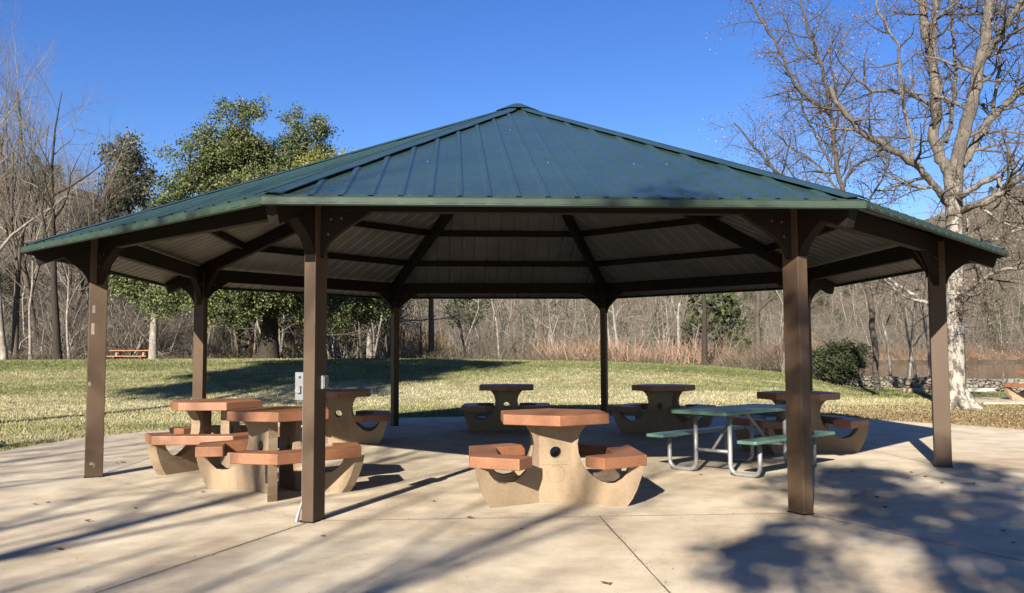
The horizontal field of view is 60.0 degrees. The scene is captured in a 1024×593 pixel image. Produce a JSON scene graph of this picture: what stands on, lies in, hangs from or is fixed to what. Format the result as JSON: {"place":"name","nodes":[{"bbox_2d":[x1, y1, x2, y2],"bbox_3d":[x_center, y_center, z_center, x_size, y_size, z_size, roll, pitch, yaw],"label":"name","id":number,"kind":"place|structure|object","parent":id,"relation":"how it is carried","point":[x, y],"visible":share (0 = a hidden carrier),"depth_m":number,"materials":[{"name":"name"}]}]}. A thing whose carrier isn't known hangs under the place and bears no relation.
{"place":"outdoors","nodes":[
{"label":"outdoors","id":0,"kind":"place"},
{"bbox_2d":[241,324,460,357],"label":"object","id":1,"kind":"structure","parent":0,"point":[409,341],"depth_m":76.64,"materials":[{"name":"brown plant"}]},
{"bbox_2d":[0,416,1023,592],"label":"concrete slab","id":2,"kind":"structure","parent":0,"point":[417,467],"depth_m":7.26,"materials":[{"name":"beige concrete"}]},
{"bbox_2d":[145,398,279,474],"bbox_3d":[-3.714,1.725,11.112,1.456,0.840,1.645,0,-4,0],"label":"hexagonal picnic table","id":3,"kind":"object","parent":2,"relation":"on","point":[165,461],"visible":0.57,"depth_m":10.65,"materials":[{"name":"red concrete"}]},
{"bbox_2d":[195,406,364,501],"bbox_3d":[-2.444,1.599,9.276,1.456,0.840,1.646,3,-5,-44],"label":"hexagonal picnic table","id":4,"kind":"object","parent":2,"relation":"on","point":[257,457],"visible":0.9,"depth_m":9.09,"materials":[{"name":"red concrete"}]},
{"bbox_2d":[325,389,390,444],"bbox_3d":[-2.793,1.931,14.305,1.645,0.840,1.456,0,-4,-8],"label":"hexagonal picnic table","id":5,"kind":"object","parent":2,"relation":"on","point":[346,426],"visible":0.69,"depth_m":14.08,"materials":[{"name":"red concrete"}]},
{"bbox_2d":[461,384,551,431],"bbox_3d":[-0.102,2.072,16.600,1.645,0.840,1.456,0,-4,0],"label":"hexagonal picnic table","id":6,"kind":"object","parent":2,"relation":"on","point":[503,394],"visible":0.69,"depth_m":16.32,"materials":[{"name":"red concrete"}]},
{"bbox_2d":[4,424,1023,592],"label":"grit","id":7,"kind":"object","parent":2,"relation":"on","point":[513,517],"visible":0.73,"depth_m":7.25,"materials":[{"name":"brown gravel"}]},
{"bbox_2d":[21,103,1008,522],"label":"pavilion","id":8,"kind":"structure","parent":2,"relation":"on","point":[517,201],"depth_m":10.38,"materials":[{"name":"brown paint"}]},
{"bbox_2d":[294,372,302,521],"bbox_3d":[-1.791,1.280,7.576,0.099,1.261,0.180,-1,-4,19],"label":"electrical box","id":9,"kind":"object","parent":8,"relation":"attached to","point":[298,385],"visible":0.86,"depth_m":7.55,"materials":[{"name":"grey plastic"}]},
{"bbox_2d":[321,375,328,388],"bbox_3d":[-1.607,0.737,7.617,0.029,0.115,0.090,-1,-4,19],"label":"outlet box","id":10,"kind":"object","parent":8,"relation":"attached to","point":[324,381],"visible":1,"depth_m":7.59,"materials":[{"name":"grey metal"}]},
{"bbox_2d":[7,466,1022,592],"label":"slab joint","id":11,"kind":"object","parent":2,"relation":"on","point":[612,530],"visible":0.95,"depth_m":6.40,"materials":[{"name":"grey concrete"}]},
{"bbox_2d":[97,425,940,520],"bbox_3d":[0.096,2.236,12.741,10.491,0.001,10.492,0,-4,0],"label":"slab seam","id":12,"kind":"object","parent":2,"relation":"on","point":[510,517],"visible":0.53,"depth_m":8.34,"materials":[{"name":"grey concrete"}]},
{"bbox_2d":[469,408,646,507],"bbox_3d":[0.406,1.547,8.637,1.646,0.840,1.456,0,-4,-3],"label":"hexagonal picnic table","id":13,"kind":"object","parent":2,"relation":"on","point":[540,473],"visible":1,"depth_m":8.37,"materials":[{"name":"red concrete"}]},
{"bbox_2d":[612,384,715,431],"bbox_3d":[2.757,2.029,16.101,1.645,0.840,1.456,-2,-4,30],"label":"hexagonal picnic table","id":14,"kind":"object","parent":2,"relation":"on","point":[660,406],"visible":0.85,"depth_m":15.97,"materials":[{"name":"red concrete"}]},
{"bbox_2d":[646,404,834,477],"bbox_3d":[2.806,1.733,10.839,1.840,0.743,1.520,3,-5,-43],"label":"metal picnic table","id":15,"kind":"object","parent":2,"relation":"on","point":[731,412],"visible":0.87,"depth_m":10.60,"materials":[{"name":"green metal"}]},
{"bbox_2d":[732,391,868,454],"bbox_3d":[4.157,1.810,12.858,1.646,0.840,1.456,1,-4,-12],"label":"hexagonal picnic table","id":16,"kind":"object","parent":2,"relation":"on","point":[853,441],"visible":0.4,"depth_m":12.61,"materials":[{"name":"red concrete"}]},
{"bbox_2d":[0,174,1023,450],"bbox_3d":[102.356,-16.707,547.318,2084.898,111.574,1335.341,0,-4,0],"label":"ground","id":17,"kind":"structure","parent":0,"point":[816,308],"depth_m":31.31,"materials":[{"name":"green plant"}]},
{"bbox_2d":[0,98,55,250],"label":"bare tree","id":18,"kind":"object","parent":17,"relation":"on","point":[2,177],"visible":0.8,"depth_m":49.25,"materials":[{"name":"grey plant"}]},
{"bbox_2d":[0,20,80,358],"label":"bare tree","id":19,"kind":"object","parent":17,"relation":"on","point":[16,248],"visible":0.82,"depth_m":51.88,"materials":[{"name":"grey plant"}]},
{"bbox_2d":[0,0,89,359],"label":"bare tree","id":20,"kind":"object","parent":17,"relation":"on","point":[24,271],"visible":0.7,"depth_m":53.30,"materials":[{"name":"grey plant"}]},
{"bbox_2d":[0,173,92,359],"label":"bare tree","id":21,"kind":"object","parent":17,"relation":"on","point":[29,314],"visible":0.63,"depth_m":47.19,"materials":[{"name":"grey plant"}]},
{"bbox_2d":[0,0,101,359],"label":"bare tree","id":22,"kind":"object","parent":17,"relation":"on","point":[3,351],"visible":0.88,"depth_m":44.68,"materials":[{"name":"grey plant"}]},
{"bbox_2d":[32,205,88,359],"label":"bare tree","id":23,"kind":"object","parent":17,"relation":"on","point":[67,334],"visible":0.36,"depth_m":46.11,"materials":[{"name":"grey plant"}]},
{"bbox_2d":[0,47,163,359],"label":"bare tree","id":24,"kind":"object","parent":17,"relation":"on","point":[57,349],"visible":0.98,"depth_m":41.39,"materials":[{"name":"grey plant"}]},
{"bbox_2d":[44,158,128,289],"bbox_3d":[-27.153,-2.478,57.395,7.436,14.267,6.632,-4,-5,43],"label":"bare tree","id":25,"kind":"object","parent":17,"relation":"on","point":[86,207],"visible":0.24,"depth_m":57.33,"materials":[{"name":"grey plant"}]},
{"bbox_2d":[70,327,131,358],"bbox_3d":[-21.053,2.362,45.972,2.428,2.031,4.792,0,-4,3],"label":"leafless shrub","id":26,"kind":"object","parent":17,"relation":"on","point":[108,354],"visible":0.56,"depth_m":46.02,"materials":[{"name":"brown plant"}]},
{"bbox_2d":[54,118,150,351],"bbox_3d":[-26.722,-3.925,56.667,6.832,16.900,5.631,1,-4,-19],"label":"bare tree","id":27,"kind":"object","parent":17,"relation":"on","point":[99,212],"visible":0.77,"depth_m":56.28,"materials":[{"name":"grey plant"}]},
{"bbox_2d":[88,126,164,354],"bbox_3d":[-25.921,-3.288,60.377,5.863,16.548,6.845,2,-4,-30],"label":"grey pine","id":28,"kind":"object","parent":17,"relation":"on","point":[127,203],"visible":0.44,"depth_m":59.98,"materials":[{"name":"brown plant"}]},
{"bbox_2d":[106,350,148,359],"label":"wooden picnic table","id":29,"kind":"object","parent":17,"relation":"on","point":[120,356],"visible":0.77,"depth_m":44.06,"materials":[{"name":"brown wood"}]},
{"bbox_2d":[108,207,191,358],"bbox_3d":[-16.970,-0.554,43.078,5.333,7.724,5.276,-2,-4,20],"label":"leafy tree","id":30,"kind":"object","parent":17,"relation":"on","point":[157,301],"visible":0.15,"depth_m":42.00,"materials":[{"name":"green plant"}]},
{"bbox_2d":[181,329,240,357],"bbox_3d":[-16.199,2.363,47.935,5.391,2.285,2.732,-1,-4,19],"label":"leafless shrub","id":31,"kind":"object","parent":17,"relation":"on","point":[211,349],"visible":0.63,"depth_m":47.91,"materials":[{"name":"brown plant"}]},
{"bbox_2d":[136,92,408,358],"bbox_3d":[-10.814,-3.207,41.369,10.224,12.928,10.484,-2,-4,31],"label":"live oak","id":32,"kind":"object","parent":17,"relation":"on","point":[239,151],"visible":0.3,"depth_m":40.60,"materials":[{"name":"green plant"}]},
{"bbox_2d":[275,140,354,172],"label":"leafy tree","id":33,"kind":"object","parent":17,"relation":"on","point":[314,157],"visible":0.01,"depth_m":37.39,"materials":[{"name":"green plant"}]},
{"bbox_2d":[326,301,409,357],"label":"leafy tree","id":34,"kind":"object","parent":17,"relation":"on","point":[341,329],"visible":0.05,"depth_m":61.06,"materials":[{"name":"green plant"}]},
{"bbox_2d":[427,299,434,358],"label":"bare tree","id":35,"kind":"object","parent":17,"relation":"on","point":[431,325],"depth_m":46.87,"materials":[{"name":"brown plant"}]},
{"bbox_2d":[8,331,900,380],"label":"undergrowth","id":36,"kind":"object","parent":17,"relation":"on","point":[244,355],"visible":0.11,"depth_m":45.33,"materials":[{"name":"brown plant"}]},
{"bbox_2d":[441,299,488,353],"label":"grey pine","id":37,"kind":"object","parent":17,"relation":"on","point":[463,309],"visible":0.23,"depth_m":84.42,"materials":[{"name":"brown plant"}]},
{"bbox_2d":[446,321,539,359],"bbox_3d":[-1.099,2.095,45.922,5.990,2.539,3.035,3,-5,-43],"label":"leafless shrub","id":38,"kind":"object","parent":17,"relation":"on","point":[490,349],"visible":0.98,"depth_m":45.82,"materials":[{"name":"brown plant"}]},
{"bbox_2d":[491,299,502,358],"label":"bare tree","id":39,"kind":"object","parent":17,"relation":"on","point":[497,333],"depth_m":51.77,"materials":[{"name":"grey plant"}]},
{"bbox_2d":[0,133,1023,359],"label":"wood","id":40,"kind":"object","parent":17,"relation":"on","point":[122,318],"visible":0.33,"depth_m":66.00,"materials":[{"name":"brown plant"}]},
{"bbox_2d":[0,156,1023,357],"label":"evergreens","id":41,"kind":"object","parent":17,"relation":"on","point":[722,314],"visible":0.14,"depth_m":72.30,"materials":[{"name":"green plant"}]},
{"bbox_2d":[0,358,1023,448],"bbox_3d":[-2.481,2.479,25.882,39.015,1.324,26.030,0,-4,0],"label":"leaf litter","id":42,"kind":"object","parent":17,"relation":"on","point":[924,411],"visible":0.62,"depth_m":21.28,"materials":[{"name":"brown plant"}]},
{"bbox_2d":[507,328,546,359],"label":"leafless shrub","id":43,"kind":"object","parent":17,"relation":"on","point":[527,347],"visible":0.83,"depth_m":46.66,"materials":[{"name":"brown plant"}]},
{"bbox_2d":[549,299,559,345],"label":"bare tree","id":44,"kind":"object","parent":17,"relation":"on","point":[550,316],"visible":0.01,"depth_m":60.06,"materials":[{"name":"grey plant"}]},
{"bbox_2d":[589,298,637,349],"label":"bare tree","id":45,"kind":"object","parent":17,"relation":"on","point":[614,322],"depth_m":51.97,"materials":[{"name":"grey plant"}]},
{"bbox_2d":[677,295,681,356],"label":"bare tree","id":46,"kind":"object","parent":17,"relation":"on","point":[678,323],"depth_m":50.22,"materials":[{"name":"grey plant"}]},
{"bbox_2d":[688,139,708,364],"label":"bare tree","id":47,"kind":"object","parent":17,"relation":"on","point":[704,328],"visible":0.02,"depth_m":44.02,"materials":[{"name":"brown plant"}]},
{"bbox_2d":[709,332,781,369],"bbox_3d":[11.626,2.531,43.916,5.391,2.285,2.732,-2,-4,31],"label":"leafless shrub","id":48,"kind":"object","parent":17,"relation":"on","point":[745,352],"visible":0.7,"depth_m":43.95,"materials":[{"name":"brown plant"}]},
{"bbox_2d":[503,325,1023,368],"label":"willow brush","id":49,"kind":"object","parent":17,"relation":"on","point":[687,355],"visible":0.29,"depth_m":48.08,"materials":[{"name":"brown plant"}]},
{"bbox_2d":[751,332,783,371],"bbox_3d":[12.458,2.454,41.958,2.883,2.412,5.691,-1,-4,15],"label":"leafless shrub","id":50,"kind":"object","parent":17,"relation":"on","point":[768,359],"visible":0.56,"depth_m":41.58,"materials":[{"name":"brown plant"}]},
{"bbox_2d":[750,164,791,358],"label":"bare tree","id":51,"kind":"object","parent":17,"relation":"on","point":[758,309],"visible":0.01,"depth_m":49.88,"materials":[{"name":"grey plant"}]},
{"bbox_2d":[775,173,826,372],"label":"bare tree","id":52,"kind":"object","parent":17,"relation":"on","point":[782,364],"visible":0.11,"depth_m":40.89,"materials":[{"name":"grey plant"}]},
{"bbox_2d":[700,0,918,389],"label":"slender tree","id":53,"kind":"object","parent":17,"relation":"on","point":[842,185],"visible":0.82,"depth_m":30.13,"materials":[{"name":"grey plant"}]},
{"bbox_2d":[754,336,869,379],"bbox_3d":[13.020,2.530,38.941,5.391,2.285,2.732,0,-4,0],"label":"leafless shrub","id":54,"kind":"object","parent":17,"relation":"on","point":[784,356],"visible":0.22,"depth_m":39.09,"materials":[{"name":"brown plant"}]},
{"bbox_2d":[812,337,879,385],"bbox_3d":[14.052,2.846,37.131,3.251,2.287,3.200,2,-5,-34],"label":"evergreen shrub","id":55,"kind":"object","parent":17,"relation":"on","point":[832,361],"visible":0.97,"depth_m":36.70,"materials":[{"name":"green plant"}]},
{"bbox_2d":[839,356,897,382],"bbox_3d":[15.239,3.142,39.399,4.193,1.777,2.125,1,-4,-12],"label":"leafless shrub","id":56,"kind":"object","parent":17,"relation":"on","point":[868,373],"visible":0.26,"depth_m":39.30,"materials":[{"name":"brown plant"}]},
{"bbox_2d":[856,192,915,380],"bbox_3d":[15.664,-0.393,37.876,6.649,9.414,3.821,2,-4,-26],"label":"bare tree","id":57,"kind":"object","parent":17,"relation":"on","point":[887,345],"visible":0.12,"depth_m":38.34,"materials":[{"name":"grey plant"}]},
{"bbox_2d":[865,278,928,381],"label":"bare tree","id":58,"kind":"object","parent":17,"relation":"on","point":[913,361],"visible":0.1,"depth_m":40.23,"materials":[{"name":"grey plant"}]},
{"bbox_2d":[777,0,1023,409],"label":"sycamore tree","id":59,"kind":"object","parent":17,"relation":"on","point":[952,196],"visible":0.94,"depth_m":22.66,"materials":[{"name":"white plant"}]},
{"bbox_2d":[899,388,930,391],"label":"kerb block","id":60,"kind":"structure","parent":17,"relation":"on","point":[913,389],"depth_m":32.64,"materials":[{"name":"beige concrete"}]},
{"bbox_2d":[851,150,990,385],"bbox_3d":[17.958,-1.220,37.632,7.823,11.075,4.495,-4,-5,44],"label":"bare tree","id":61,"kind":"object","parent":17,"relation":"on","point":[909,370],"visible":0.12,"depth_m":37.76,"materials":[{"name":"grey plant"}]},
{"bbox_2d":[843,375,1001,387],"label":"rubble wall","id":62,"kind":"structure","parent":17,"relation":"on","point":[902,381],"depth_m":36.76,"materials":[{"name":"stone"}]},
{"bbox_2d":[899,221,968,377],"bbox_3d":[17.930,0.390,37.701,3.147,7.752,5.476,-2,-4,24],"label":"bare tree","id":63,"kind":"object","parent":17,"relation":"on","point":[928,347],"visible":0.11,"depth_m":38.19,"materials":[{"name":"brown plant"}]},
{"bbox_2d":[968,388,1004,391],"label":"kerb block","id":64,"kind":"structure","parent":17,"relation":"on","point":[982,389],"depth_m":32.64,"materials":[{"name":"grey concrete"}]},
{"bbox_2d":[974,398,1023,403],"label":"table pad","id":65,"kind":"object","parent":17,"relation":"on","point":[994,400],"visible":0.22,"depth_m":25.08,"materials":[{"name":"concrete"}]},
{"bbox_2d":[1004,371,1023,399],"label":"hexagonal picnic table","id":66,"kind":"object","parent":65,"relation":"on","point":[1011,393],"visible":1,"depth_m":25.98,"materials":[{"name":"red concrete"}]},
{"bbox_2d":[994,378,1023,391],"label":"stone pile","id":67,"kind":"object","parent":17,"relation":"on","point":[999,382],"visible":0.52,"depth_m":32.47,"materials":[{"name":"grey stone"}]},
{"bbox_2d":[0,0,1023,219],"label":"sky","id":68,"kind":"structure","parent":0,"point":[387,70],"materials":[{"name":"blue"}]},
{"bbox_2d":[840,363,1023,385],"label":"water","id":69,"kind":"structure","parent":0,"point":[985,371],"depth_m":131.37,"materials":[{"name":"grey liquid"}]}
]}

